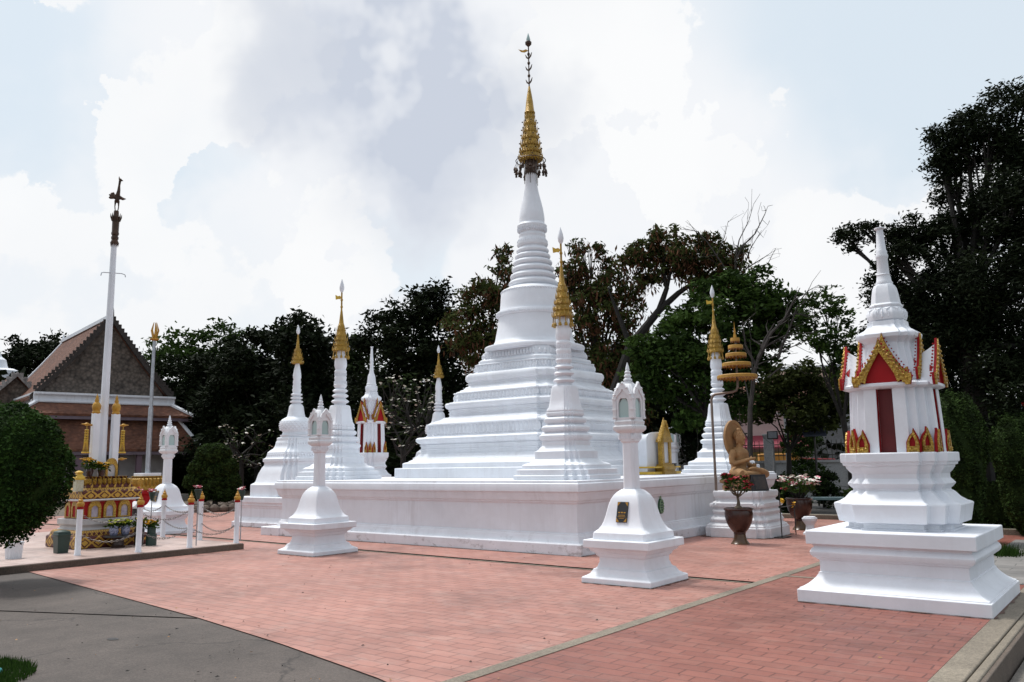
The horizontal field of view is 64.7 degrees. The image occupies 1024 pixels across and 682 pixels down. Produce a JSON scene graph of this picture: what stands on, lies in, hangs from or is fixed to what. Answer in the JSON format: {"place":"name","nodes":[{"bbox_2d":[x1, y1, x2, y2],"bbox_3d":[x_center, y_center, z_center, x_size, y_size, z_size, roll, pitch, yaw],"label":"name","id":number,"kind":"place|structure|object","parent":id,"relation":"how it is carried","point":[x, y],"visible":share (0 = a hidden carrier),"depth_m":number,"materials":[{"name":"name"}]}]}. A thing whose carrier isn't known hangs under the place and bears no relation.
{"place":"outdoors","nodes":[
{"label":"outdoors","id":0,"kind":"place"},
{"bbox_2d":[0,654,38,681],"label":"grass","id":1,"kind":"structure","parent":0,"point":[11,667],"depth_m":6.52,"materials":[{"name":"green plant"}]},
{"bbox_2d":[53,501,219,514],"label":"terrain","id":2,"kind":"structure","parent":0,"point":[62,511],"depth_m":33.73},
{"bbox_2d":[0,372,31,404],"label":"side hall","id":3,"kind":"structure","parent":2,"relation":"on","point":[16,385],"depth_m":44.38,"materials":[{"name":"red tile"}]},
{"bbox_2d":[13,312,196,502],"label":"temple hall","id":4,"kind":"structure","parent":2,"relation":"on","point":[65,376],"depth_m":42.91,"materials":[{"name":"red tile"}]},
{"bbox_2d":[143,416,194,534],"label":"lantern pillar","id":5,"kind":"structure","parent":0,"point":[168,441],"depth_m":20.53,"materials":[{"name":"white paint"}]},
{"bbox_2d":[183,489,249,502],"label":"terrain","id":6,"kind":"structure","parent":0,"point":[247,492],"depth_m":51.95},
{"bbox_2d":[0,352,16,377],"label":"white chedi","id":7,"kind":"structure","parent":6,"relation":"on","point":[3,364],"depth_m":63.34,"materials":[{"name":"paint"}]},
{"bbox_2d":[1,333,59,375],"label":"tree","id":8,"kind":"object","parent":6,"relation":"on","point":[31,357],"visible":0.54,"depth_m":80.70,"materials":[{"name":"green plant"}]},
{"bbox_2d":[34,328,68,346],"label":"tree","id":9,"kind":"object","parent":6,"relation":"on","point":[58,334],"visible":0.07,"depth_m":88.31,"materials":[{"name":"green plant"}]},
{"bbox_2d":[139,316,269,489],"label":"tree","id":10,"kind":"object","parent":6,"relation":"on","point":[177,347],"visible":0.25,"depth_m":57.66,"materials":[{"name":"green plant"}]},
{"bbox_2d":[155,343,260,471],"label":"tree","id":11,"kind":"object","parent":6,"relation":"on","point":[181,388],"visible":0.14,"depth_m":52.57,"materials":[{"name":"green plant"}]},
{"bbox_2d":[174,324,289,483],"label":"tree","id":12,"kind":"object","parent":6,"relation":"on","point":[234,383],"visible":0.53,"depth_m":42.78,"materials":[{"name":"green plant"}]},
{"bbox_2d":[238,306,366,440],"bbox_3d":[-10.224,3.021,40.740,7.203,10.000,6.114,-8,-11,38],"label":"tree","id":13,"kind":"object","parent":6,"relation":"on","point":[315,345],"visible":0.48,"depth_m":39.95,"materials":[{"name":"green plant"}]},
{"bbox_2d":[325,331,403,472],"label":"tree","id":14,"kind":"object","parent":6,"relation":"on","point":[352,368],"visible":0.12,"depth_m":44.56,"materials":[{"name":"green plant"}]},
{"bbox_2d":[345,276,473,460],"bbox_3d":[-4.333,2.196,37.370,7.274,10.445,4.954,-1,-9,4],"label":"tree","id":15,"kind":"object","parent":6,"relation":"on","point":[394,344],"visible":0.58,"depth_m":36.88,"materials":[{"name":"green plant"}]},
{"bbox_2d":[437,241,513,373],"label":"tree","id":16,"kind":"object","parent":6,"relation":"on","point":[470,338],"visible":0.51,"depth_m":33.10,"materials":[{"name":"green plant"}]},
{"bbox_2d":[0,366,1023,493],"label":"wood","id":17,"kind":"object","parent":6,"relation":"on","point":[177,479],"visible":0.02,"depth_m":55.72,"materials":[{"name":"green plant"}]},
{"bbox_2d":[554,238,671,432],"bbox_3d":[3.714,1.065,30.893,5.345,10.477,4.007,-1,-9,2],"label":"tree","id":18,"kind":"object","parent":6,"relation":"on","point":[601,356],"visible":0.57,"depth_m":30.72,"materials":[{"name":"green plant"}]},
{"bbox_2d":[609,340,746,464],"bbox_3d":[6.582,3.229,33.376,5.590,6.842,4.072,0,-9,-3],"label":"tree","id":19,"kind":"object","parent":6,"relation":"on","point":[687,434],"visible":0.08,"depth_m":32.48,"materials":[{"name":"green plant"}]},
{"bbox_2d":[607,223,758,390],"bbox_3d":[5.927,0.086,28.817,5.778,8.895,2.569,-4,-9,21],"label":"tree","id":20,"kind":"object","parent":6,"relation":"on","point":[680,258],"visible":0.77,"depth_m":28.88,"materials":[{"name":"green plant"}]},
{"bbox_2d":[669,409,706,464],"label":"tree","id":21,"kind":"object","parent":6,"relation":"on","point":[678,423],"visible":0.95,"depth_m":25.15,"materials":[{"name":"green plant"}]},
{"bbox_2d":[616,262,809,438],"bbox_3d":[6.566,1.538,26.319,6.186,8.082,3.586,-6,-10,29],"label":"tree","id":22,"kind":"object","parent":6,"relation":"on","point":[679,354],"visible":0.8,"depth_m":26.07,"materials":[{"name":"green plant"}]},
{"bbox_2d":[678,434,848,496],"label":"boundary wall","id":23,"kind":"structure","parent":6,"relation":"on","point":[832,465],"depth_m":33.61,"materials":[{"name":"grey paint"}]},
{"bbox_2d":[729,382,810,460],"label":"maroon roofed house","id":24,"kind":"structure","parent":6,"relation":"on","point":[760,430],"depth_m":49.24,"materials":[{"name":"grey tile"}]},
{"bbox_2d":[739,273,834,456],"bbox_3d":[7.997,0.821,23.717,2.958,5.856,1.491,-6,-10,29],"label":"bare tree","id":25,"kind":"object","parent":6,"relation":"on","point":[763,346],"visible":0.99,"depth_m":23.92,"materials":[{"name":"brown plant"}]},
{"bbox_2d":[737,356,849,474],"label":"tree","id":26,"kind":"object","parent":6,"relation":"on","point":[805,411],"visible":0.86,"depth_m":27.92,"materials":[{"name":"green plant"}]},
{"bbox_2d":[772,364,849,459],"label":"tree","id":27,"kind":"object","parent":6,"relation":"on","point":[835,437],"depth_m":54.82,"materials":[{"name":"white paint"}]},
{"bbox_2d":[792,284,857,488],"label":"tree","id":28,"kind":"object","parent":6,"relation":"on","point":[819,344],"visible":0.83,"depth_m":24.20,"materials":[{"name":"green plant"}]},
{"bbox_2d":[12,511,843,681],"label":"pavement","id":29,"kind":"structure","parent":0,"point":[483,614],"depth_m":10.22,"materials":[{"name":"brick"}]},
{"bbox_2d":[131,323,162,505],"bbox_3d":[-12.431,2.655,27.780,1.100,6.682,1.100,-8,-11,38],"label":"flag pole","id":30,"kind":"object","parent":29,"relation":"on","point":[146,480],"visible":0.59,"depth_m":27.52,"materials":[{"name":"white metal"}]},
{"bbox_2d":[186,500,234,512],"bbox_3d":[-11.588,6.462,31.489,3.807,0.383,3.800,-8,-11,38],"label":"rock ring","id":31,"kind":"object","parent":29,"relation":"on","point":[223,506],"visible":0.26,"depth_m":29.91,"materials":[{"name":"stone"}]},
{"bbox_2d":[182,442,241,504],"bbox_3d":[-11.690,5.274,31.630,1.601,2.661,2.092,-8,-11,38],"label":"layered topiary","id":32,"kind":"object","parent":31,"relation":"on","point":[212,469],"visible":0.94,"depth_m":31.29,"materials":[{"name":"green plant"}]},
{"bbox_2d":[238,486,245,540],"bbox_3d":[-5.574,3.553,16.657,0.180,1.111,0.179,-8,-11,38],"label":"flower spray","id":33,"kind":"object","parent":29,"relation":"on","point":[242,493],"visible":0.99,"depth_m":16.66,"materials":[{"name":"metal"}]},
{"bbox_2d":[216,420,273,490],"bbox_3d":[-11.630,5.267,34.872,2.539,3.620,2.739,-8,-11,38],"label":"frangipani","id":34,"kind":"object","parent":29,"relation":"on","point":[237,454],"visible":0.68,"depth_m":34.65,"materials":[{"name":"green plant"}]},
{"bbox_2d":[231,325,313,527],"bbox_3d":[-6.189,2.349,23.155,2.400,5.700,2.400,-8,-11,38],"label":"stupa","id":35,"kind":"object","parent":29,"relation":"on","point":[290,455],"visible":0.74,"depth_m":22.39,"materials":[{"name":"white paint"}]},
{"bbox_2d":[278,395,357,556],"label":"lantern pillar","id":36,"kind":"structure","parent":29,"relation":"on","point":[318,523],"depth_m":15.10,"materials":[{"name":"white paint"}]},
{"bbox_2d":[355,347,390,476],"bbox_3d":[-4.396,2.814,25.198,1.583,5.336,1.630,-8,-11,38],"label":"mondop shrine","id":37,"kind":"object","parent":29,"relation":"on","point":[370,419],"visible":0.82,"depth_m":24.97,"materials":[{"name":"white paint"}]},
{"bbox_2d":[42,523,751,582],"bbox_3d":[-7.140,4.597,18.924,26.635,0.001,0.150,-8,-11,39],"label":"drain","id":38,"kind":"object","parent":29,"relation":"on","point":[468,558],"visible":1,"depth_m":13.65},
{"bbox_2d":[46,524,748,582],"bbox_3d":[-7.191,4.587,18.860,26.633,0.001,0.055,-8,-11,39],"label":"drain rim","id":39,"kind":"object","parent":29,"relation":"on","point":[458,558],"visible":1,"depth_m":13.66,"materials":[{"name":"concrete"}]},
{"bbox_2d":[377,371,449,467],"bbox_3d":[-3.532,3.510,28.625,2.682,4.961,2.932,0,-9,-4],"label":"frangipani","id":40,"kind":"object","parent":29,"relation":"on","point":[408,448],"visible":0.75,"depth_m":28.51,"materials":[{"name":"green plant"}]},
{"bbox_2d":[413,345,444,458],"bbox_3d":[-2.501,2.962,27.590,2.400,5.700,2.400,-8,-11,38],"label":"stupa","id":41,"kind":"object","parent":29,"relation":"on","point":[438,414],"visible":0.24,"depth_m":27.65,"materials":[{"name":"white paint"}]},
{"bbox_2d":[261,471,782,556],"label":"terrace","id":42,"kind":"structure","parent":29,"relation":"on","point":[558,517],"depth_m":16.03,"materials":[{"name":"white paint"}]},
{"bbox_2d":[295,280,381,479],"bbox_3d":[-4.275,0.904,20.141,1.756,5.010,1.756,-8,-11,38],"label":"corner stupa","id":43,"kind":"object","parent":42,"relation":"on","point":[344,459],"visible":0.91,"depth_m":19.67,"materials":[{"name":"white paint"}]},
{"bbox_2d":[394,34,644,477],"bbox_3d":[0.539,-2.533,21.332,5.458,12.010,5.458,-8,-11,38],"label":"great stupa","id":44,"kind":"object","parent":42,"relation":"on","point":[492,424],"visible":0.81,"depth_m":19.72,"materials":[{"name":"white paint"}]},
{"bbox_2d":[513,227,620,479],"bbox_3d":[1.015,0.180,15.930,1.756,5.010,1.756,-8,-11,38],"label":"corner stupa","id":45,"kind":"object","parent":42,"relation":"on","point":[566,451],"visible":1,"depth_m":15.42,"materials":[{"name":"white paint"}]},
{"bbox_2d":[618,418,680,474],"bbox_3d":[2.930,2.597,19.862,2.100,1.350,1.320,-8,-11,38],"label":"reliquary shrine","id":46,"kind":"object","parent":42,"relation":"on","point":[654,453],"visible":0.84,"depth_m":19.10,"materials":[{"name":"gold paint"},{"name":"white plaster"}]},
{"bbox_2d":[658,496,663,513],"bbox_3d":[3.052,3.344,16.526,0.057,0.373,0.190,-8,-11,38],"label":"wall wreath","id":47,"kind":"object","parent":42,"relation":"attached to","point":[660,505],"depth_m":16.49,"materials":[{"name":"green plant"}]},
{"bbox_2d":[682,285,759,472],"bbox_3d":[5.458,0.960,21.542,1.756,5.010,1.756,-8,-11,38],"label":"corner stupa","id":48,"kind":"object","parent":42,"relation":"on","point":[702,462],"visible":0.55,"depth_m":21.15,"materials":[{"name":"white paint"}]},
{"bbox_2d":[442,562,819,681],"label":"pavement joint","id":49,"kind":"object","parent":29,"relation":"on","point":[500,666],"depth_m":7.60,"materials":[{"name":"concrete"}]},
{"bbox_2d":[582,363,687,588],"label":"lantern pillar","id":50,"kind":"structure","parent":29,"relation":"on","point":[634,542],"depth_m":10.85,"materials":[{"name":"white paint"}]},
{"bbox_2d":[720,473,753,544],"bbox_3d":[4.359,3.225,15.617,0.630,1.369,0.675,-8,-11,38],"label":"potted plant","id":51,"kind":"object","parent":29,"relation":"on","point":[738,517],"visible":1,"depth_m":15.49,"materials":[{"name":"brown plant"}]},
{"bbox_2d":[706,489,789,538],"bbox_3d":[5.060,3.699,17.418,1.435,0.950,1.560,-8,-11,38],"label":"ornate pedestal","id":52,"kind":"object","parent":29,"relation":"on","point":[766,521],"visible":0.79,"depth_m":16.92,"materials":[{"name":"white paint"}]},
{"bbox_2d":[710,326,757,490],"bbox_3d":[4.928,1.387,17.569,0.866,3.670,0.860,4,-10,-28],"label":"tiered parasol","id":53,"kind":"object","parent":52,"relation":"on","point":[737,377],"visible":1,"depth_m":17.62,"materials":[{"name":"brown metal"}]},
{"bbox_2d":[719,420,768,490],"bbox_3d":[4.987,2.479,17.604,1.019,1.520,0.978,7,-12,-42],"label":"seated statue","id":54,"kind":"object","parent":52,"relation":"on","point":[734,438],"visible":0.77,"depth_m":17.49,"materials":[{"name":"metal"}]},
{"bbox_2d":[749,474,768,490],"bbox_3d":[5.203,2.981,17.002,0.400,0.340,0.147,3,-10,-26],"label":"memorial plaque","id":55,"kind":"object","parent":52,"relation":"on","point":[759,481],"visible":0.97,"depth_m":16.97,"materials":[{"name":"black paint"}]},
{"bbox_2d":[774,492,796,538],"bbox_3d":[5.754,3.626,16.946,0.200,0.930,1.017,-8,-11,38],"label":"metal stand","id":56,"kind":"object","parent":29,"relation":"on","point":[792,505],"visible":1,"depth_m":16.73,"materials":[{"name":"brown metal"}]},
{"bbox_2d":[777,473,820,529],"bbox_3d":[6.644,3.683,18.567,1.056,1.276,1.021,-8,-11,38],"label":"potted plant","id":57,"kind":"object","parent":29,"relation":"on","point":[803,506],"visible":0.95,"depth_m":18.41,"materials":[{"name":"green plant"}]},
{"bbox_2d":[802,516,816,534],"bbox_3d":[6.361,3.938,17.243,0.278,0.382,0.278,-8,-11,38],"label":"garden stool","id":58,"kind":"object","parent":29,"relation":"on","point":[809,521],"visible":0.75,"depth_m":17.17,"materials":[{"name":"white ceramic"}]},
{"bbox_2d":[1003,528,1022,535],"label":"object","id":59,"kind":"structure","parent":29,"relation":"on","point":[1008,531],"depth_m":16.41,"materials":[{"name":"concrete"}]},
{"bbox_2d":[0,515,1023,681],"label":"path","id":60,"kind":"structure","parent":0,"point":[50,643],"depth_m":7.48,"materials":[{"name":"concrete"}]},
{"bbox_2d":[0,400,77,548],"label":"clipped bush","id":61,"kind":"object","parent":60,"relation":"on","point":[36,457],"visible":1,"depth_m":11.66,"materials":[{"name":"green plant"}]},
{"bbox_2d":[0,610,187,617],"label":"pavement joint","id":62,"kind":"object","parent":60,"relation":"on","point":[97,614],"visible":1,"depth_m":9.08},
{"bbox_2d":[0,532,243,574],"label":"tiled dais","id":63,"kind":"object","parent":60,"relation":"on","point":[37,554],"visible":0.47,"depth_m":14.71,"materials":[{"name":"tile"}]},
{"bbox_2d":[5,541,24,558],"bbox_3d":[-8.601,3.672,13.947,0.299,0.400,0.299,-8,-11,38],"label":"bush planter","id":64,"kind":"object","parent":63,"relation":"on","point":[15,552],"visible":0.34,"depth_m":13.86,"materials":[{"name":"white paint"}]},
{"bbox_2d":[52,530,70,553],"bbox_3d":[-8.238,3.666,14.775,0.238,0.408,0.238,-8,-11,38],"label":"waste bin","id":65,"kind":"object","parent":63,"relation":"on","point":[61,540],"visible":1,"depth_m":14.71,"materials":[{"name":"green paint"}]},
{"bbox_2d":[74,496,84,555],"bbox_3d":[-7.683,3.261,14.347,0.130,1.061,0.132,-8,-11,38],"label":"bollard","id":66,"kind":"object","parent":63,"relation":"on","point":[80,504],"visible":1,"depth_m":14.31,"materials":[{"name":"white paint"}]},
{"bbox_2d":[45,458,146,549],"bbox_3d":[-8.327,3.235,16.300,1.320,1.720,1.399,-8,-11,38],"label":"gilded pedestal","id":67,"kind":"object","parent":63,"relation":"on","point":[108,495],"visible":0.78,"depth_m":15.92,"materials":[{"name":"gold paint"},{"name":"deep red paint"},{"name":"white plaster"}]},
{"bbox_2d":[73,471,84,491],"bbox_3d":[-8.395,2.713,15.652,0.168,0.400,0.168,-8,-11,38],"label":"post","id":68,"kind":"object","parent":67,"relation":"on","point":[78,483],"visible":0.88,"depth_m":15.60,"materials":[{"name":"yellow paint"}]},
{"bbox_2d":[80,457,97,476],"bbox_3d":[-8.350,2.489,15.982,0.324,0.380,0.378,-8,-11,38],"label":"flower vase","id":69,"kind":"object","parent":67,"relation":"on","point":[89,471],"visible":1,"depth_m":15.94,"materials":[{"name":"green plant"}]},
{"bbox_2d":[93,461,110,475],"bbox_3d":[-8.167,2.544,16.105,0.372,0.303,0.376,-8,-11,38],"label":"flower vase","id":70,"kind":"object","parent":67,"relation":"on","point":[100,466],"visible":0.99,"depth_m":16.03,"materials":[{"name":"green plant"}]},
{"bbox_2d":[80,177,127,475],"bbox_3d":[-8.362,-0.392,16.831,0.269,6.330,0.960,-8,-11,38],"label":"goose pole","id":71,"kind":"object","parent":67,"relation":"on","point":[98,434],"visible":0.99,"depth_m":16.62,"materials":[{"name":"white paint"}]},
{"bbox_2d":[103,534,133,547],"bbox_3d":[-7.610,3.874,15.622,0.537,0.230,0.537,-8,-11,38],"label":"offering stand","id":72,"kind":"object","parent":63,"relation":"on","point":[118,544],"visible":0.92,"depth_m":15.53,"materials":[{"name":"brown wood"}]},
{"bbox_2d":[102,518,122,535],"bbox_3d":[-7.698,3.580,15.563,0.300,0.337,0.336,-4,-9,19],"label":"flower vase","id":73,"kind":"object","parent":72,"relation":"on","point":[114,529],"visible":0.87,"depth_m":15.53,"materials":[{"name":"blue ceramic"}]},
{"bbox_2d":[118,518,132,534],"bbox_3d":[-7.548,3.610,15.744,0.292,0.327,0.280,3,-10,-25],"label":"flower vase","id":74,"kind":"object","parent":72,"relation":"on","point":[125,526],"visible":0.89,"depth_m":15.69,"materials":[{"name":"blue ceramic"}]},
{"bbox_2d":[131,516,146,545],"bbox_3d":[-7.406,3.755,15.989,0.323,0.569,0.298,-3,-9,12],"label":"flower pot","id":75,"kind":"object","parent":63,"relation":"on","point":[134,523],"visible":0.38,"depth_m":15.98,"materials":[{"name":"black paint"}]},
{"bbox_2d":[135,494,144,552],"bbox_3d":[-6.787,3.305,14.731,0.130,1.061,0.132,-1,-9,1],"label":"bollard","id":76,"kind":"object","parent":63,"relation":"on","point":[140,503],"visible":1,"depth_m":14.69,"materials":[{"name":"white metal"}]},
{"bbox_2d":[144,518,159,545],"bbox_3d":[-7.093,3.762,15.944,0.340,0.531,0.302,-8,-11,38],"label":"flower pot","id":77,"kind":"object","parent":63,"relation":"on","point":[151,524],"visible":0.99,"depth_m":15.88,"materials":[{"name":"green paint"}]},
{"bbox_2d":[148,489,156,518],"bbox_3d":[-7.862,3.810,17.578,0.209,1.192,0.230,5,-10,-33],"label":"flower spray","id":78,"kind":"object","parent":63,"relation":"on","point":[151,495],"visible":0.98,"depth_m":17.60,"materials":[{"name":"metal"}]},
{"bbox_2d":[160,490,167,536],"bbox_3d":[-7.726,3.806,17.930,0.133,1.061,0.130,4,-10,-32],"label":"bollard","id":79,"kind":"object","parent":63,"relation":"on","point":[164,496],"visible":0.99,"depth_m":17.89,"materials":[{"name":"white concrete"}]},
{"bbox_2d":[186,492,194,547],"bbox_3d":[-6.134,3.399,15.418,0.132,1.061,0.130,-7,-11,36],"label":"bollard","id":80,"kind":"object","parent":63,"relation":"on","point":[191,499],"visible":1,"depth_m":15.38,"materials":[{"name":"white metal"}]},
{"bbox_2d":[193,485,202,545],"bbox_3d":[-6.165,3.410,15.817,0.185,1.160,0.163,-8,-11,38],"label":"flower spray","id":81,"kind":"object","parent":63,"relation":"on","point":[198,492],"visible":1,"depth_m":15.84,"materials":[{"name":"metal"}]},
{"bbox_2d":[197,491,204,539],"bbox_3d":[-6.552,3.647,17.010,0.130,1.061,0.132,3,-9,-22],"label":"bollard","id":82,"kind":"object","parent":63,"relation":"on","point":[200,517],"visible":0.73,"depth_m":16.97,"materials":[{"name":"white concrete"}]},
{"bbox_2d":[233,491,240,542],"bbox_3d":[-5.511,3.506,16.194,0.133,1.061,0.130,3,-10,-25],"label":"bollard","id":83,"kind":"object","parent":63,"relation":"on","point":[237,498],"visible":1,"depth_m":16.15,"materials":[{"name":"white concrete"}]},
{"bbox_2d":[0,0,1023,412],"label":"sky","id":84,"kind":"structure","parent":0,"point":[268,155],"materials":[{"name":"white"}]},
{"bbox_2d":[668,427,680,470],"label":"lantern pillar","id":85,"kind":"structure","parent":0,"point":[675,447],"depth_m":26.45,"materials":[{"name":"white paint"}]},
{"bbox_2d":[465,535,1023,681],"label":"pavement","id":86,"kind":"structure","parent":0,"point":[773,631],"depth_m":6.99,"materials":[{"name":"red brick"}]},
{"bbox_2d":[797,227,1019,619],"bbox_3d":[4.575,0.780,9.660,1.930,4.410,1.988,-8,-11,38],"label":"mondop shrine","id":87,"kind":"object","parent":86,"relation":"on","point":[903,537],"visible":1,"depth_m":9.09,"materials":[{"name":"white paint"}]},
{"bbox_2d":[797,593,1019,618],"bbox_3d":[4.605,2.948,9.337,2.047,0.001,2.069,-8,-11,38],"label":"pavement stain","id":88,"kind":"object","parent":86,"relation":"on","point":[1003,611],"visible":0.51,"depth_m":8.60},
{"bbox_2d":[827,75,1023,483],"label":"tree","id":89,"kind":"object","parent":86,"relation":"on","point":[967,314],"visible":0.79,"depth_m":18.16,"materials":[{"name":"green plant"}]},
{"bbox_2d":[939,388,992,523],"bbox_3d":[8.292,2.376,15.234,1.362,3.028,1.434,-8,-11,38],"label":"clipped bush","id":90,"kind":"object","parent":86,"relation":"on","point":[969,441],"visible":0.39,"depth_m":14.78,"materials":[{"name":"green plant"}]},
{"bbox_2d":[982,479,1014,528],"bbox_3d":[12.345,3.346,16.390,5.326,1.148,1.345,-8,-11,38],"label":"hedge","id":91,"kind":"object","parent":86,"relation":"on","point":[993,512],"visible":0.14,"depth_m":17.31,"materials":[{"name":"green plant"}]},
{"bbox_2d":[988,410,1023,535],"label":"clipped bush","id":92,"kind":"object","parent":86,"relation":"on","point":[1006,439],"visible":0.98,"depth_m":16.14,"materials":[{"name":"green plant"}]},
{"bbox_2d":[758,453,835,460],"bbox_3d":[13.896,6.078,37.019,4.995,1.877,1.790,-3,-9,13],"label":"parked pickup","id":93,"kind":"object","parent":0,"point":[761,458],"visible":0.02,"depth_m":36.76,"materials":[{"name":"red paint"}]},
{"bbox_2d":[782,500,836,514],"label":"road","id":94,"kind":"structure","parent":0,"point":[817,509],"depth_m":25.90,"materials":[{"name":"concrete"}]},
{"bbox_2d":[680,196,780,420],"bbox_3d":[7.434,-0.418,27.310,3.480,9.459,1.343,-6,-10,32],"label":"bare tree","id":95,"kind":"object","parent":94,"relation":"on","point":[735,260],"visible":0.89,"depth_m":27.61,"materials":[{"name":"brown plant"}]},
{"bbox_2d":[767,431,777,472],"bbox_3d":[10.084,4.806,31.047,0.400,2.689,0.152,-4,-9,21],"label":"floodlight","id":96,"kind":"object","parent":94,"relation":"on","point":[772,434],"visible":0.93,"depth_m":31.13,"materials":[{"name":"grey paint"}]},
{"bbox_2d":[771,471,813,512],"bbox_3d":[7.973,4.407,23.319,1.295,1.313,1.365,-2,-9,6],"label":"shrub","id":97,"kind":"object","parent":94,"relation":"on","point":[777,485],"visible":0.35,"depth_m":23.11,"materials":[{"name":"green plant"}]},
{"bbox_2d":[779,428,828,496],"bbox_3d":[11.096,4.611,30.702,1.780,2.938,1.860,-8,-11,38],"label":"shrub","id":98,"kind":"object","parent":94,"relation":"on","point":[803,466],"visible":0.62,"depth_m":30.59,"materials":[{"name":"green plant"}]},
{"bbox_2d":[782,513,838,519],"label":"kerb","id":99,"kind":"structure","parent":94,"relation":"on","point":[821,516],"depth_m":21.57,"materials":[{"name":"concrete"}]},
{"bbox_2d":[803,426,826,505],"bbox_3d":[10.469,4.282,27.787,0.760,2.734,0.466,-3,-9,15],"label":"solar lamp","id":100,"kind":"object","parent":94,"relation":"on","point":[817,433],"visible":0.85,"depth_m":27.82,"materials":[{"name":"metal"}]},
{"bbox_2d":[807,469,842,507],"bbox_3d":[10.362,4.873,26.696,1.397,1.316,1.294,-5,-9,23],"label":"shrub","id":101,"kind":"object","parent":94,"relation":"on","point":[826,487],"visible":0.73,"depth_m":26.51,"materials":[{"name":"green plant"}]},
{"bbox_2d":[812,497,843,499],"bbox_3d":[9.685,4.956,24.499,3.000,0.440,0.480,-4,-9,17],"label":"stone bench","id":102,"kind":"object","parent":94,"relation":"on","point":[827,498],"visible":0.03,"depth_m":24.34,"materials":[{"name":"grey stone"}]},
{"bbox_2d":[994,540,1023,583],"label":"side path","id":103,"kind":"structure","parent":0,"point":[1012,567],"depth_m":11.93,"materials":[{"name":"grey concrete"}]},
{"bbox_2d":[994,541,1023,557],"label":"grass tuft","id":104,"kind":"object","parent":103,"relation":"on","point":[1006,551],"visible":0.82,"depth_m":12.94,"materials":[{"name":"green plant"}]},
{"label":"road","id":105,"kind":"structure","parent":0,"visible":0},
{"bbox_2d":[1010,661,1023,681],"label":"gutter","id":106,"kind":"object","parent":105,"relation":"on","point":[1018,676],"depth_m":6.65,"materials":[{"name":"concrete"}]},
{"label":"ground","id":107,"kind":"structure","parent":0,"visible":0},
{"bbox_2d":[928,588,1023,681],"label":"kerb","id":108,"kind":"structure","parent":107,"relation":"on","point":[974,658],"depth_m":6.77,"materials":[{"name":"concrete"}]},
{"bbox_2d":[980,627,1023,681],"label":"kerb face","id":109,"kind":"object","parent":108,"relation":"attached to","point":[1006,665],"depth_m":6.68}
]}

